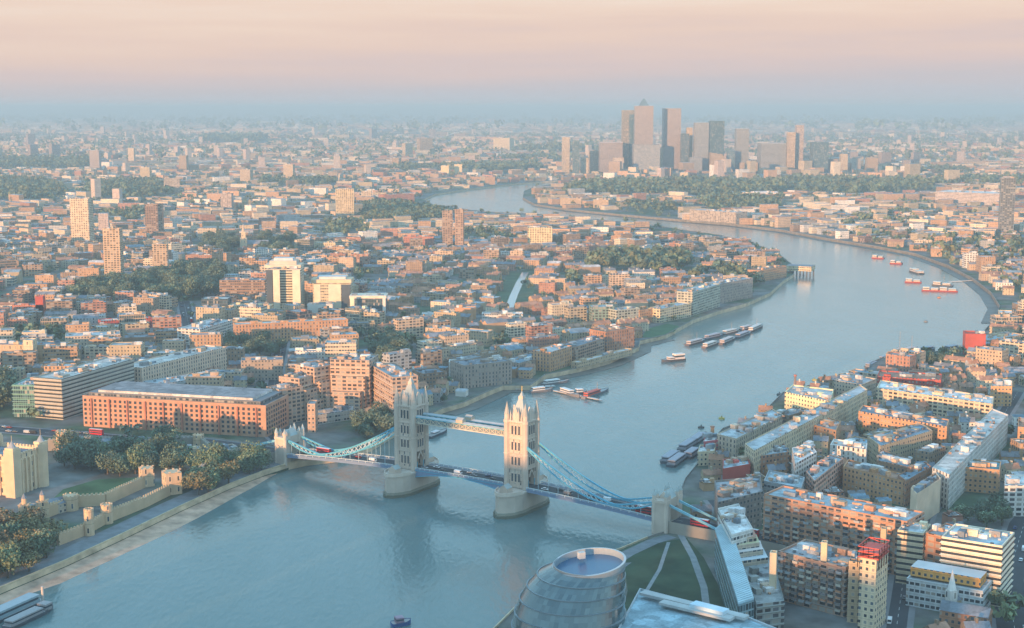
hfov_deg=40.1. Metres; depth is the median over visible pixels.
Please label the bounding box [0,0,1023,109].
sky
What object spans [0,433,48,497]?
stone keep
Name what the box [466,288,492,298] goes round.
terraced house
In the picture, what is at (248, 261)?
apartment block
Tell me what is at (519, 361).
building
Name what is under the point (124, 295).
apartment block
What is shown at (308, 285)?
apartment block
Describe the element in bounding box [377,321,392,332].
terraced house
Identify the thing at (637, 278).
apartment block
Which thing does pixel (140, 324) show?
apartment block
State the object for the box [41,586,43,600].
pier post
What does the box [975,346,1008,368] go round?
office building
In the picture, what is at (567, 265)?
terraced house
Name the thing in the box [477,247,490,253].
apartment block
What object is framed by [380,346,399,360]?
tree
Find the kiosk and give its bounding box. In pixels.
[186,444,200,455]
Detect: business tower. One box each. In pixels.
[572,140,578,172]
[580,157,587,175]
[588,150,598,173]
[598,142,622,173]
[613,157,623,168]
[621,110,633,168]
[631,144,659,172]
[634,99,653,143]
[660,147,662,166]
[662,108,680,169]
[680,134,688,161]
[686,128,692,156]
[689,157,701,172]
[693,123,708,170]
[708,121,724,160]
[726,150,734,171]
[734,129,748,171]
[739,162,757,171]
[757,143,786,170]
[786,132,795,168]
[795,125,803,168]
[810,142,828,172]
[828,159,837,172]
[839,154,847,170]
[864,157,877,171]
[902,160,909,165]
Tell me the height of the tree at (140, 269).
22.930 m
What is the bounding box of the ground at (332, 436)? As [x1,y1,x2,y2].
[0,110,1023,627]
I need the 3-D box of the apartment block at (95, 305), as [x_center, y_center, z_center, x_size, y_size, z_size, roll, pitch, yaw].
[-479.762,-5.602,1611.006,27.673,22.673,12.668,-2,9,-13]
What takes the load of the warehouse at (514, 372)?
on the ground at (332, 436)
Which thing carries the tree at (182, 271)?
on the ground at (332, 436)
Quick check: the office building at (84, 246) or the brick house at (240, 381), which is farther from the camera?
the office building at (84, 246)
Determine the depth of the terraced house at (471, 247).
2310.56 m
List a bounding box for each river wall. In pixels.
[0,180,793,594]
[493,184,999,627]
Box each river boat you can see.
[0,592,44,622]
[1,600,52,627]
[390,615,410,627]
[429,428,446,438]
[529,386,552,392]
[541,378,568,385]
[559,387,579,397]
[574,388,586,393]
[581,384,608,398]
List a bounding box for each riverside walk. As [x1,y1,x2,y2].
[0,461,280,585]
[622,535,675,566]
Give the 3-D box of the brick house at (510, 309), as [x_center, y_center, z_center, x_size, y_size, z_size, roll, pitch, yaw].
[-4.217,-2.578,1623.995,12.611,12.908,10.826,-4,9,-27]
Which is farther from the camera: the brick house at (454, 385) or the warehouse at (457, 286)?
the warehouse at (457, 286)
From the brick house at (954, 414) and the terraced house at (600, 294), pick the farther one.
the terraced house at (600, 294)
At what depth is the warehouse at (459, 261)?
2101.84 m
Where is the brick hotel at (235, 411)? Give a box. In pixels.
[82,381,288,436]
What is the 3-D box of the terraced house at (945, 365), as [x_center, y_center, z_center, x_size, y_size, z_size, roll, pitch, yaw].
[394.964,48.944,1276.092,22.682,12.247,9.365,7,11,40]
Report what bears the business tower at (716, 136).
on the ground at (332, 436)
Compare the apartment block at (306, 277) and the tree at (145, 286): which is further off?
the apartment block at (306, 277)
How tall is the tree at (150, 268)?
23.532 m
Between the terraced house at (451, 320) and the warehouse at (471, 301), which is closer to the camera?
the terraced house at (451, 320)
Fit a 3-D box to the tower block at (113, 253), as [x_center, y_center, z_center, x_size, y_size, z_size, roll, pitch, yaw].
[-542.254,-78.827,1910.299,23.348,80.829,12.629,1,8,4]
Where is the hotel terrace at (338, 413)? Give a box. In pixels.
[318,405,373,424]
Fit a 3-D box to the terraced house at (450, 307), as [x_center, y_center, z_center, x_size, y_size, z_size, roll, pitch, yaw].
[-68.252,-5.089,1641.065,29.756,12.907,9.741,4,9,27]
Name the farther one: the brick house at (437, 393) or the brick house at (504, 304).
the brick house at (504, 304)
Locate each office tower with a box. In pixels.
[264,257,304,309]
[311,275,353,308]
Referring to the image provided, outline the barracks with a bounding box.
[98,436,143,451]
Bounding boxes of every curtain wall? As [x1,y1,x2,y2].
[48,435,192,450]
[49,476,144,516]
[56,514,104,545]
[113,477,189,520]
[199,438,214,467]
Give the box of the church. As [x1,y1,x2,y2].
[240,225,268,247]
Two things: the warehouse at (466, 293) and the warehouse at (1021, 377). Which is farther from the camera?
the warehouse at (466, 293)
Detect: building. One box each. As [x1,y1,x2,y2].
[0,258,16,270]
[0,274,16,285]
[0,310,6,327]
[0,327,15,340]
[0,365,25,380]
[3,256,22,258]
[7,241,22,246]
[7,316,28,327]
[10,311,33,324]
[12,236,23,239]
[12,303,45,311]
[12,376,35,416]
[16,245,33,250]
[17,258,38,266]
[24,235,38,240]
[25,373,41,377]
[33,357,134,419]
[34,246,51,252]
[35,240,49,246]
[35,273,56,286]
[39,231,53,240]
[40,242,60,252]
[40,316,68,334]
[43,342,79,359]
[44,362,76,372]
[48,286,67,293]
[51,237,66,241]
[53,294,76,309]
[60,269,77,277]
[62,293,77,300]
[63,235,70,240]
[64,276,80,280]
[65,320,90,331]
[65,330,119,354]
[74,240,92,250]
[74,359,97,364]
[80,241,98,251]
[84,313,105,318]
[85,295,105,300]
[88,242,102,257]
[91,322,110,328]
[94,234,102,241]
[96,324,118,330]
[109,341,144,359]
[113,300,132,314]
[119,311,145,335]
[123,238,137,248]
[123,332,155,341]
[127,236,146,243]
[128,251,148,258]
[130,231,146,236]
[130,257,142,265]
[133,247,149,250]
[133,295,159,314]
[134,345,226,381]
[135,249,151,251]
[138,355,156,359]
[139,239,152,244]
[143,369,224,383]
[144,349,176,355]
[149,250,171,259]
[153,239,170,242]
[156,328,177,342]
[167,235,182,240]
[168,242,181,251]
[172,251,177,259]
[172,296,177,307]
[173,232,186,239]
[177,319,232,344]
[180,241,192,244]
[185,371,223,385]
[186,244,198,247]
[186,253,248,261]
[189,332,222,347]
[196,304,225,322]
[201,296,231,307]
[212,251,231,263]
[213,369,243,385]
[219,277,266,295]
[224,273,238,277]
[224,346,244,365]
[225,308,237,318]
[228,302,273,316]
[236,233,251,239]
[237,246,254,252]
[237,297,256,301]
[239,304,266,320]
[240,300,268,302]
[252,312,282,320]
[267,308,285,319]
[273,252,294,258]
[279,247,299,255]
[282,302,304,309]
[286,309,311,319]
[291,335,318,348]
[295,257,305,262]
[297,238,313,250]
[303,236,319,240]
[303,262,317,267]
[307,250,324,253]
[307,256,324,261]
[307,301,333,312]
[313,253,329,261]
[313,263,337,272]
[314,241,337,247]
[325,339,356,357]
[330,331,358,348]
[332,272,350,276]
[341,239,355,242]
[345,305,371,320]
[347,235,364,242]
[348,246,360,252]
[348,320,374,333]
[349,293,387,314]
[358,230,376,237]
[365,237,377,241]
[377,250,399,252]
[378,193,413,202]
[404,234,434,245]
[411,245,426,251]
[422,312,433,315]
[423,231,434,235]
[425,324,492,346]
[438,331,468,346]
[449,357,461,375]
[450,355,511,388]
[455,304,475,318]
[468,236,484,238]
[482,310,522,318]
[488,235,500,240]
[494,342,527,352]
[507,352,535,368]
[517,233,526,237]
[526,333,558,347]
[527,225,551,243]
[552,234,560,243]
[560,196,588,206]
[561,232,579,244]
[563,242,580,245]
[579,275,653,282]
[580,243,597,250]
[585,234,602,240]
[588,304,613,320]
[592,324,615,327]
[593,198,613,207]
[608,306,639,323]
[614,237,629,246]
[616,232,631,237]
[618,588,775,627]
[627,238,644,245]
[638,306,652,322]
[639,235,653,239]
[647,302,691,322]
[658,233,671,238]
[659,237,677,243]
[668,233,683,239]
[669,241,679,246]
[677,282,719,315]
[688,235,700,241]
[689,208,747,223]
[697,443,715,465]
[699,235,716,245]
[702,235,747,241]
[702,432,717,453]
[703,239,723,246]
[708,152,732,171]
[708,276,752,303]
[709,250,727,261]
[714,474,762,527]
[714,524,753,618]
[717,409,784,457]
[718,503,767,565]
[721,248,735,258]
[722,455,750,479]
[732,191,777,194]
[743,557,784,627]
[744,385,866,473]
[760,444,788,474]
[763,470,804,505]
[784,385,833,409]
[786,264,814,276]
[791,440,816,488]
[805,451,842,491]
[814,418,840,450]
[818,385,835,394]
[830,439,866,462]
[834,374,875,396]
[843,459,903,505]
[844,436,866,442]
[858,234,875,242]
[858,405,948,444]
[867,423,931,464]
[875,236,888,243]
[876,380,993,420]
[877,370,941,386]
[877,450,912,472]
[881,237,899,244]
[886,352,915,371]
[892,229,906,237]
[895,347,925,364]
[897,462,930,506]
[905,560,991,611]
[910,232,927,242]
[910,472,940,520]
[918,364,941,370]
[932,409,1007,509]
[935,190,999,205]
[955,236,965,240]
[958,230,972,236]
[961,246,977,254]
[962,330,985,354]
[965,458,1000,493]
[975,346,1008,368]
[976,256,995,271]
[978,247,997,252]
[979,236,991,239]
[979,239,994,247]
[981,264,1004,270]
[986,331,1023,341]
[990,314,1021,323]
[990,377,1013,405]
[998,310,1011,314]
[1004,475,1023,515]
[1005,232,1019,239]
[1008,353,1020,366]
[1010,438,1023,459]
[1012,309,1023,323]
[1017,417,1023,437]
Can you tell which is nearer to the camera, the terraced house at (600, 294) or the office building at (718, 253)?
the terraced house at (600, 294)
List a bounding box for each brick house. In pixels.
[32,362,41,372]
[145,340,157,345]
[148,344,159,349]
[227,364,236,368]
[228,358,240,368]
[233,374,246,387]
[242,371,253,384]
[245,352,255,356]
[303,344,312,348]
[316,341,324,348]
[385,311,399,322]
[388,267,399,276]
[395,273,406,278]
[401,272,412,278]
[410,288,423,293]
[418,380,428,389]
[420,295,431,305]
[427,363,438,367]
[428,385,442,402]
[434,260,441,266]
[436,377,448,393]
[438,281,446,286]
[439,386,447,397]
[443,296,457,303]
[443,355,453,365]
[449,379,459,392]
[450,348,462,356]
[457,282,467,289]
[463,280,472,288]
[466,321,478,328]
[485,302,498,311]
[486,272,499,280]
[490,284,496,293]
[497,301,508,311]
[497,314,508,318]
[502,306,514,311]
[502,349,511,357]
[525,344,537,352]
[525,362,535,375]
[528,294,540,301]
[531,303,543,315]
[539,295,553,307]
[539,314,552,321]
[554,289,568,300]
[564,322,581,328]
[565,281,574,290]
[603,267,615,274]
[610,295,623,300]
[614,288,620,296]
[628,266,638,273]
[681,274,690,281]
[689,277,702,285]
[690,501,711,519]
[701,466,721,479]
[708,451,724,474]
[711,274,722,280]
[716,448,729,458]
[738,416,749,422]
[758,403,772,411]
[764,461,785,476]
[793,379,804,385]
[810,381,820,386]
[813,433,828,454]
[817,374,831,387]
[817,380,828,385]
[831,373,839,387]
[840,423,854,439]
[844,430,858,438]
[844,487,864,496]
[847,370,859,374]
[867,391,871,398]
[867,397,879,404]
[870,402,882,407]
[876,365,897,370]
[885,398,898,408]
[910,405,924,413]
[916,361,928,368]
[922,459,934,474]
[923,619,949,627]
[936,366,949,378]
[939,415,952,424]
[943,381,958,388]
[944,374,957,383]
[944,518,963,524]
[946,409,962,424]
[948,365,962,375]
[948,427,956,441]
[949,422,960,432]
[951,430,965,442]
[953,371,966,382]
[954,387,966,392]
[957,380,973,392]
[958,415,974,432]
[959,411,972,416]
[960,617,990,627]
[964,358,978,372]
[967,346,977,353]
[967,352,975,358]
[967,365,985,382]
[970,411,980,420]
[974,385,987,394]
[986,367,997,374]
[994,360,1010,374]
[999,370,1015,386]
[999,448,1019,462]
[1000,460,1020,480]
[1002,284,1014,294]
[1010,264,1020,269]
[1014,457,1023,470]
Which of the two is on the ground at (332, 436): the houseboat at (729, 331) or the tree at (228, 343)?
the tree at (228, 343)
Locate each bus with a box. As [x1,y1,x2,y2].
[89,428,103,434]
[316,447,330,454]
[635,504,650,514]
[690,517,709,527]
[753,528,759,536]
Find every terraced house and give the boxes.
[0,297,23,302]
[0,301,14,310]
[1,266,21,275]
[44,309,76,317]
[55,256,74,266]
[78,294,87,300]
[79,345,81,358]
[107,300,118,310]
[124,262,132,266]
[178,251,184,260]
[183,247,197,251]
[224,378,232,386]
[225,261,238,269]
[287,352,316,362]
[363,263,382,273]
[366,243,372,249]
[369,280,389,286]
[372,244,392,249]
[374,278,400,282]
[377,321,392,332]
[379,238,398,241]
[384,277,408,280]
[387,264,404,273]
[388,292,413,303]
[389,281,414,292]
[389,300,412,310]
[390,252,412,259]
[393,246,411,249]
[397,260,406,264]
[399,269,423,277]
[400,279,426,285]
[401,292,421,302]
[407,256,427,260]
[407,365,426,371]
[409,277,427,281]
[410,313,433,319]
[413,285,432,291]
[424,271,445,279]
[428,245,446,249]
[428,316,453,326]
[431,266,452,274]
[432,268,449,276]
[441,304,454,310]
[445,262,463,267]
[451,295,474,303]
[452,287,458,295]
[453,239,469,244]
[456,245,467,250]
[458,311,472,323]
[459,249,473,258]
[460,340,483,351]
[461,302,482,313]
[463,246,481,249]
[464,253,482,258]
[466,277,490,283]
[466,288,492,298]
[467,265,481,273]
[468,261,488,266]
[472,257,494,265]
[484,270,501,278]
[491,247,504,250]
[491,260,515,270]
[499,265,509,274]
[500,254,505,261]
[502,244,521,249]
[506,246,521,250]
[506,255,525,264]
[507,315,535,323]
[529,274,550,284]
[534,267,554,274]
[536,264,557,272]
[540,242,556,247]
[540,271,559,277]
[540,317,566,326]
[541,246,557,255]
[541,307,547,315]
[553,256,573,262]
[558,294,586,300]
[563,261,584,271]
[567,284,589,294]
[568,239,586,242]
[569,297,578,305]
[574,289,594,294]
[580,318,610,328]
[586,239,600,242]
[586,290,613,300]
[587,282,605,289]
[611,298,632,306]
[616,316,640,321]
[616,321,632,326]
[618,317,648,330]
[628,325,642,337]
[630,275,646,278]
[632,268,654,276]
[640,286,659,293]
[645,240,660,244]
[645,283,665,287]
[646,290,665,298]
[649,284,673,287]
[652,276,659,283]
[657,292,676,298]
[660,285,683,293]
[661,269,685,276]
[692,251,709,260]
[692,253,706,261]
[699,272,722,281]
[701,260,722,268]
[710,256,731,260]
[724,260,746,269]
[732,258,749,267]
[738,245,754,248]
[738,248,757,254]
[762,248,779,252]
[763,255,781,263]
[767,256,776,264]
[887,239,904,246]
[890,403,909,411]
[904,240,911,245]
[908,399,928,411]
[909,243,927,250]
[924,385,955,388]
[932,360,959,367]
[939,600,992,627]
[944,354,973,370]
[950,254,961,263]
[967,261,975,269]
[976,373,1002,389]
[979,270,1000,280]
[988,273,1012,282]
[989,322,1019,333]
[990,338,998,346]
[992,278,1011,286]
[996,255,1003,260]
[998,275,1017,285]
[1002,263,1017,268]
[1005,257,1023,263]
[1006,321,1023,333]
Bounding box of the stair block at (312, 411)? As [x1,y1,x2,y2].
[307,400,317,432]
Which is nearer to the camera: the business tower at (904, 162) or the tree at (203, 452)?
the tree at (203, 452)
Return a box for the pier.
[553,390,602,400]
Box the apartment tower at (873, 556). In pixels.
[857,537,889,627]
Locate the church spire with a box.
[944,570,961,602]
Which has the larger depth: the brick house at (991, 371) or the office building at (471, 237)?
the office building at (471, 237)
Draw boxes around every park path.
[646,542,669,589]
[678,535,709,603]
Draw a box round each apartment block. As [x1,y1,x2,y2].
[0,242,6,247]
[0,250,11,258]
[0,279,5,289]
[0,339,71,362]
[0,350,37,374]
[1,293,23,298]
[3,254,22,257]
[8,309,36,323]
[12,288,32,302]
[15,285,39,300]
[20,333,53,340]
[22,262,42,275]
[22,329,46,334]
[23,253,31,258]
[32,252,48,257]
[35,256,49,259]
[37,310,42,320]
[38,287,62,293]
[40,259,58,270]
[46,298,72,310]
[50,241,70,245]
[57,278,75,286]
[58,246,77,256]
[61,259,78,267]
[77,266,100,277]
[77,301,80,313]
[81,299,106,312]
[84,344,108,358]
[89,335,122,344]
[95,294,112,300]
[98,356,132,358]
[115,290,138,300]
[118,303,136,313]
[121,320,149,339]
[139,290,158,294]
[143,257,152,265]
[148,292,171,309]
[152,315,181,333]
[162,338,185,351]
[167,238,179,241]
[198,244,215,251]
[204,248,222,253]
[216,294,237,301]
[227,317,249,321]
[230,264,245,272]
[233,317,347,343]
[237,293,254,298]
[238,270,253,277]
[239,256,258,268]
[241,356,282,379]
[250,254,269,256]
[251,271,265,277]
[253,247,272,255]
[254,259,269,269]
[255,292,266,301]
[260,265,266,271]
[285,363,296,373]
[289,357,320,362]
[295,347,324,358]
[304,267,309,274]
[304,273,308,280]
[304,281,312,292]
[304,290,308,307]
[309,292,312,302]
[316,311,339,317]
[318,246,331,253]
[318,306,344,316]
[320,327,328,338]
[326,255,337,263]
[329,326,352,338]
[330,252,347,256]
[332,245,347,252]
[336,240,350,246]
[338,249,355,255]
[338,256,355,272]
[338,267,352,274]
[351,243,365,249]
[351,252,370,267]
[353,282,367,292]
[353,283,357,292]
[354,279,366,282]
[359,308,384,329]
[364,250,379,255]
[370,254,382,259]
[370,286,395,292]
[376,258,396,269]
[382,348,411,368]
[387,255,404,260]
[388,242,402,245]
[391,286,408,292]
[393,316,423,336]
[398,305,419,317]
[406,259,424,271]
[409,238,422,245]
[415,348,441,365]
[417,338,441,348]
[419,274,441,281]
[419,282,437,287]
[422,290,447,300]
[424,319,450,332]
[429,254,443,265]
[432,287,451,296]
[434,309,460,326]
[435,249,454,260]
[436,279,458,283]
[441,246,460,250]
[444,255,450,264]
[459,267,475,278]
[470,349,498,356]
[471,283,489,289]
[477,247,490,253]
[482,265,498,275]
[483,248,499,258]
[491,236,508,246]
[500,251,509,255]
[505,320,526,336]
[510,248,524,255]
[522,243,540,251]
[525,323,552,335]
[529,321,553,326]
[530,251,549,260]
[539,280,556,293]
[545,276,566,290]
[548,301,572,318]
[553,249,571,256]
[553,326,564,336]
[556,245,569,250]
[558,253,573,256]
[564,304,586,323]
[570,244,588,259]
[579,296,598,305]
[583,273,601,284]
[596,300,616,306]
[602,275,608,285]
[609,271,629,290]
[621,285,639,298]
[624,276,643,285]
[626,281,644,288]
[634,293,655,298]
[639,244,654,248]
[644,279,656,283]
[650,298,674,306]
[659,266,675,276]
[660,275,680,286]
[676,242,693,251]
[709,244,722,250]
[723,274,747,278]
[747,250,764,255]
[751,255,766,268]
[761,486,925,574]
[776,407,807,423]
[777,539,852,616]
[847,550,861,622]
[849,369,878,383]
[863,427,894,437]
[895,520,930,583]
[914,443,945,463]
[915,239,932,249]
[916,411,934,416]
[924,523,952,562]
[934,235,952,244]
[939,523,1014,606]
[962,251,977,267]
[999,338,1023,366]
[1018,299,1023,308]
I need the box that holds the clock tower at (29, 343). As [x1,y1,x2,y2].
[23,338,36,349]
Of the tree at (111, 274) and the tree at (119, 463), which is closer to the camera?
the tree at (119, 463)
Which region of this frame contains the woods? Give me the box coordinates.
[0,112,1023,621]
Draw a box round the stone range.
[48,496,66,512]
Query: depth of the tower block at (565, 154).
5001.68 m
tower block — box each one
[0,148,2,158]
[26,133,34,145]
[27,144,37,157]
[49,144,60,155]
[69,197,94,245]
[89,150,101,169]
[102,226,123,274]
[128,148,135,160]
[140,167,150,177]
[145,203,163,237]
[152,242,168,266]
[164,177,179,193]
[179,155,188,170]
[220,192,233,209]
[240,169,252,182]
[242,199,250,208]
[283,164,294,181]
[328,171,337,182]
[336,188,354,214]
[361,190,371,196]
[369,129,376,138]
[392,157,400,167]
[402,143,412,155]
[417,138,432,153]
[429,129,435,138]
[441,165,450,173]
[442,209,452,246]
[454,164,461,173]
[455,208,463,245]
[493,137,513,149]
[562,136,569,174]
[849,151,857,158]
[878,151,890,164]
[910,152,919,163]
[997,177,1015,235]
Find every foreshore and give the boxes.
[0,473,276,603]
[445,339,672,414]
[533,206,997,323]
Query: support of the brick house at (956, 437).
on the ground at (332, 436)
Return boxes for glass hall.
[511,547,626,627]
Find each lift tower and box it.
[769,550,776,588]
[820,540,827,561]
[880,526,886,543]
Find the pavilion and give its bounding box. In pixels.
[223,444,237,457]
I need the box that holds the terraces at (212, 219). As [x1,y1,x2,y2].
[0,207,1023,241]
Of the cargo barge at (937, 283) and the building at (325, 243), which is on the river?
the cargo barge at (937, 283)
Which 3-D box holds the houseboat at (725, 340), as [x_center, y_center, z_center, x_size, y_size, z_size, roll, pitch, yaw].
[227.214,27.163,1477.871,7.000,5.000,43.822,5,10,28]
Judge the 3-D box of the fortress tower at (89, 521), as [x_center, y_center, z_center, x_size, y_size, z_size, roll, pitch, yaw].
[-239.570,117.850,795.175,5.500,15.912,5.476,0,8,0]
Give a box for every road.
[0,425,150,437]
[173,434,274,460]
[176,301,195,348]
[264,341,290,443]
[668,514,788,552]
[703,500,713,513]
[880,391,1023,627]
[990,516,1023,627]
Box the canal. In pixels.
[507,272,528,307]
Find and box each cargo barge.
[872,255,884,258]
[890,260,902,263]
[905,278,921,282]
[909,268,924,273]
[922,286,939,291]
[932,277,953,286]
[939,287,957,291]
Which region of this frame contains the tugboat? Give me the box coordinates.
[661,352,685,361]
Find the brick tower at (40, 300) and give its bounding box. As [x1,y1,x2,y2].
[35,295,45,313]
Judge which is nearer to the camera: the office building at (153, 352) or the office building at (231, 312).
the office building at (153, 352)
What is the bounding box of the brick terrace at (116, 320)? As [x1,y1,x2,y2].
[98,316,151,329]
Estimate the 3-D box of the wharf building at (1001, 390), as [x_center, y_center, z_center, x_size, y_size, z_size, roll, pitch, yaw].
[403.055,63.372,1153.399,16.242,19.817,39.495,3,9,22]
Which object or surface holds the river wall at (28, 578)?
on the ground at (332, 436)
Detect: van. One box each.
[454,469,462,473]
[563,490,571,495]
[887,616,891,623]
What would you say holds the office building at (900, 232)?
on the ground at (332, 436)
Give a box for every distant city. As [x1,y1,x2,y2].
[0,113,1023,123]
[0,120,1023,142]
[0,135,1023,171]
[0,163,1023,214]
[588,155,959,182]
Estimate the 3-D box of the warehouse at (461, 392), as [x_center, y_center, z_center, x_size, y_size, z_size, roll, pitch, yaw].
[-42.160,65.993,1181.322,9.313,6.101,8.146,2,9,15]
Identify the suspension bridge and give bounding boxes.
[256,377,716,534]
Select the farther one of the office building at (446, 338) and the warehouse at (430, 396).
the office building at (446, 338)
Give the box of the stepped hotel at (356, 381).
[266,352,417,426]
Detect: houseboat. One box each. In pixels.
[660,450,680,463]
[666,452,686,467]
[677,438,696,451]
[684,447,698,458]
[685,338,704,345]
[690,432,705,444]
[701,340,717,348]
[703,332,722,339]
[718,336,734,344]
[722,326,738,334]
[735,330,750,338]
[739,324,751,330]
[747,323,762,331]
[864,360,876,368]
[945,344,958,348]
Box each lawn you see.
[54,477,136,497]
[136,461,280,514]
[625,538,723,610]
[643,324,678,336]
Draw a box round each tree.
[0,364,18,379]
[0,370,16,382]
[0,374,18,403]
[0,379,13,406]
[0,507,15,526]
[0,520,21,534]
[0,527,10,539]
[0,530,12,541]
[0,538,19,553]
[0,542,22,578]
[3,529,22,540]
[9,536,39,555]
[10,513,41,531]
[12,528,41,549]
[17,549,42,570]
[21,505,46,519]
[28,524,59,534]
[30,528,57,548]
[30,528,59,558]
[31,517,69,532]
[51,445,66,465]
[52,428,79,449]
[58,440,84,468]
[64,288,82,294]
[65,284,89,294]
[73,437,104,470]
[74,277,85,284]
[75,431,105,447]
[76,437,93,444]
[80,277,96,283]
[82,283,96,294]
[88,284,104,295]
[90,279,102,288]
[94,275,109,281]
[94,450,118,473]
[100,443,115,455]
[101,285,114,297]
[105,278,125,290]
[105,455,129,475]
[106,435,133,452]
[107,270,122,279]
[113,275,127,283]
[113,285,127,298]
[117,452,129,457]
[121,281,137,290]
[123,271,139,285]
[125,443,147,473]
[126,435,148,450]
[132,267,145,272]
[133,440,158,458]
[136,274,156,288]
[138,450,160,466]
[139,281,152,292]
[142,267,155,274]
[143,270,156,276]
[145,285,162,292]
[147,437,160,452]
[151,423,182,440]
[153,432,176,453]
[154,265,168,270]
[155,268,166,278]
[157,283,178,294]
[158,449,182,468]
[160,269,179,282]
[163,273,182,294]
[163,442,186,467]
[166,450,193,470]
[168,259,182,269]
[169,440,186,448]
[172,280,187,295]
[172,286,186,298]
[172,446,192,466]
[177,267,186,275]
[179,471,213,494]
[180,275,198,293]
[183,277,200,299]
[184,452,206,469]
[184,466,208,477]
[185,265,199,275]
[186,263,200,271]
[191,260,207,267]
[194,444,225,459]
[195,279,212,297]
[196,267,208,273]
[199,273,216,281]
[201,462,223,484]
[202,231,216,239]
[203,470,219,491]
[204,257,219,263]
[204,440,230,461]
[204,451,224,465]
[205,236,218,244]
[205,456,221,466]
[206,268,224,277]
[206,277,217,293]
[208,262,227,273]
[209,282,219,295]
[212,264,228,277]
[214,459,240,482]
[215,275,221,285]
[216,228,229,235]
[216,237,230,247]
[222,244,229,251]
[223,330,238,343]
[223,340,238,345]
[225,447,238,459]
[225,452,240,468]
[228,235,239,250]
[235,448,256,472]
[237,331,250,345]
[237,442,250,453]
[239,451,258,473]
[240,333,252,343]
[242,338,259,352]
[242,440,266,465]
[245,346,251,353]
[252,333,266,341]
[255,448,274,469]
[256,241,270,247]
[256,339,267,353]
[257,233,268,239]
[259,330,271,340]
[260,229,272,235]
[262,342,276,355]
[268,244,281,248]
[274,234,285,241]
[274,337,287,352]
[277,241,287,248]
[283,230,296,241]
[287,245,297,248]
[349,408,366,419]
[350,413,362,425]
[352,416,369,430]
[357,423,373,437]
[362,409,384,429]
[368,343,377,353]
[370,400,389,413]
[373,413,393,433]
[374,341,386,350]
[377,344,391,351]
[377,406,392,417]
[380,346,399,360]
[383,332,397,346]
[384,329,402,335]
[388,334,406,344]
[390,337,411,352]
[925,350,936,364]
[935,353,946,362]
[948,503,974,521]
[972,499,993,516]
[975,511,996,527]
[985,491,1003,506]
[991,506,1012,525]
[993,497,1013,518]
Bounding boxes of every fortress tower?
[18,494,30,512]
[36,490,49,520]
[56,429,67,449]
[63,492,78,511]
[84,507,94,535]
[100,502,112,524]
[138,465,154,487]
[161,468,181,494]
[193,433,203,446]
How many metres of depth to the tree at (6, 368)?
1169.02 m
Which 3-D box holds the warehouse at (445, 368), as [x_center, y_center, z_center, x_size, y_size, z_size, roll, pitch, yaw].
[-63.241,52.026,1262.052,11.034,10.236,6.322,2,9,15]
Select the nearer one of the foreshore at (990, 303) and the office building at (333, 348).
the office building at (333, 348)
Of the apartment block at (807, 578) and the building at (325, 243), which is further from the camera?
the building at (325, 243)
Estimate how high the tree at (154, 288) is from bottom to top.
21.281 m
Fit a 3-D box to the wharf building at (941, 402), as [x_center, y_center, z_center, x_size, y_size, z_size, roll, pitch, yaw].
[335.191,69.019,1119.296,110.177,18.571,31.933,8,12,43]
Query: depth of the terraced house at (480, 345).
1375.77 m
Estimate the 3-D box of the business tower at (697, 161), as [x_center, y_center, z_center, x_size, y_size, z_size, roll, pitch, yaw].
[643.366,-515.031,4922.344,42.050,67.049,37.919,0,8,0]
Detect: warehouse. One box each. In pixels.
[0,239,10,242]
[0,307,9,318]
[4,247,21,252]
[4,269,22,282]
[17,250,32,253]
[22,239,36,245]
[24,281,49,287]
[34,291,57,299]
[42,358,75,363]
[49,252,65,259]
[68,265,87,270]
[72,314,98,327]
[73,257,87,264]
[74,251,92,259]
[88,260,103,266]
[97,250,102,259]
[124,244,144,248]
[127,328,144,333]
[134,266,153,270]
[151,309,174,316]
[153,236,166,239]
[187,252,205,253]
[288,348,294,353]
[306,259,322,262]
[311,272,331,276]
[357,349,367,353]
[364,290,387,292]
[387,296,401,302]
[390,250,409,252]
[400,249,417,252]
[412,367,446,387]
[415,255,429,257]
[416,251,432,254]
[418,388,432,405]
[421,346,447,364]
[423,331,453,339]
[425,260,432,270]
[431,299,456,310]
[439,366,447,376]
[443,266,460,273]
[445,284,462,289]
[446,259,466,267]
[446,340,476,357]
[448,354,483,372]
[455,388,467,396]
[456,290,475,299]
[465,249,479,253]
[467,299,485,309]
[472,243,488,247]
[473,239,487,242]
[479,294,500,304]
[479,318,507,333]
[484,244,497,247]
[485,280,502,290]
[497,344,523,356]
[511,237,526,242]
[512,336,525,343]
[512,367,517,377]
[515,301,542,313]
[518,367,532,378]
[523,258,540,268]
[531,255,546,264]
[532,344,571,371]
[547,261,561,271]
[562,327,589,340]
[562,335,604,360]
[571,348,631,368]
[579,264,600,275]
[589,325,634,351]
[592,241,607,244]
[595,285,612,291]
[625,298,647,306]
[676,282,693,288]
[688,275,704,282]
[695,246,708,251]
[699,477,714,490]
[727,241,739,244]
[734,242,751,246]
[734,256,748,259]
[738,236,750,241]
[746,472,764,487]
[747,265,786,281]
[765,252,778,255]
[815,449,821,454]
[816,454,825,463]
[823,486,843,496]
[841,421,854,431]
[848,493,869,501]
[874,497,891,505]
[908,369,938,373]
[931,246,945,256]
[941,443,956,453]
[942,510,962,524]
[989,251,999,256]
[993,460,1008,462]
[995,279,1012,289]
[1001,367,1023,382]
[1002,270,1021,279]
[1010,471,1023,474]
[1011,414,1023,425]
[1012,301,1017,308]
[1018,375,1023,385]
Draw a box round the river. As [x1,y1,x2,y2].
[0,181,988,627]
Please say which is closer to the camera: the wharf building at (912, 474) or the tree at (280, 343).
the wharf building at (912, 474)
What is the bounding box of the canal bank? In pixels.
[495,272,535,308]

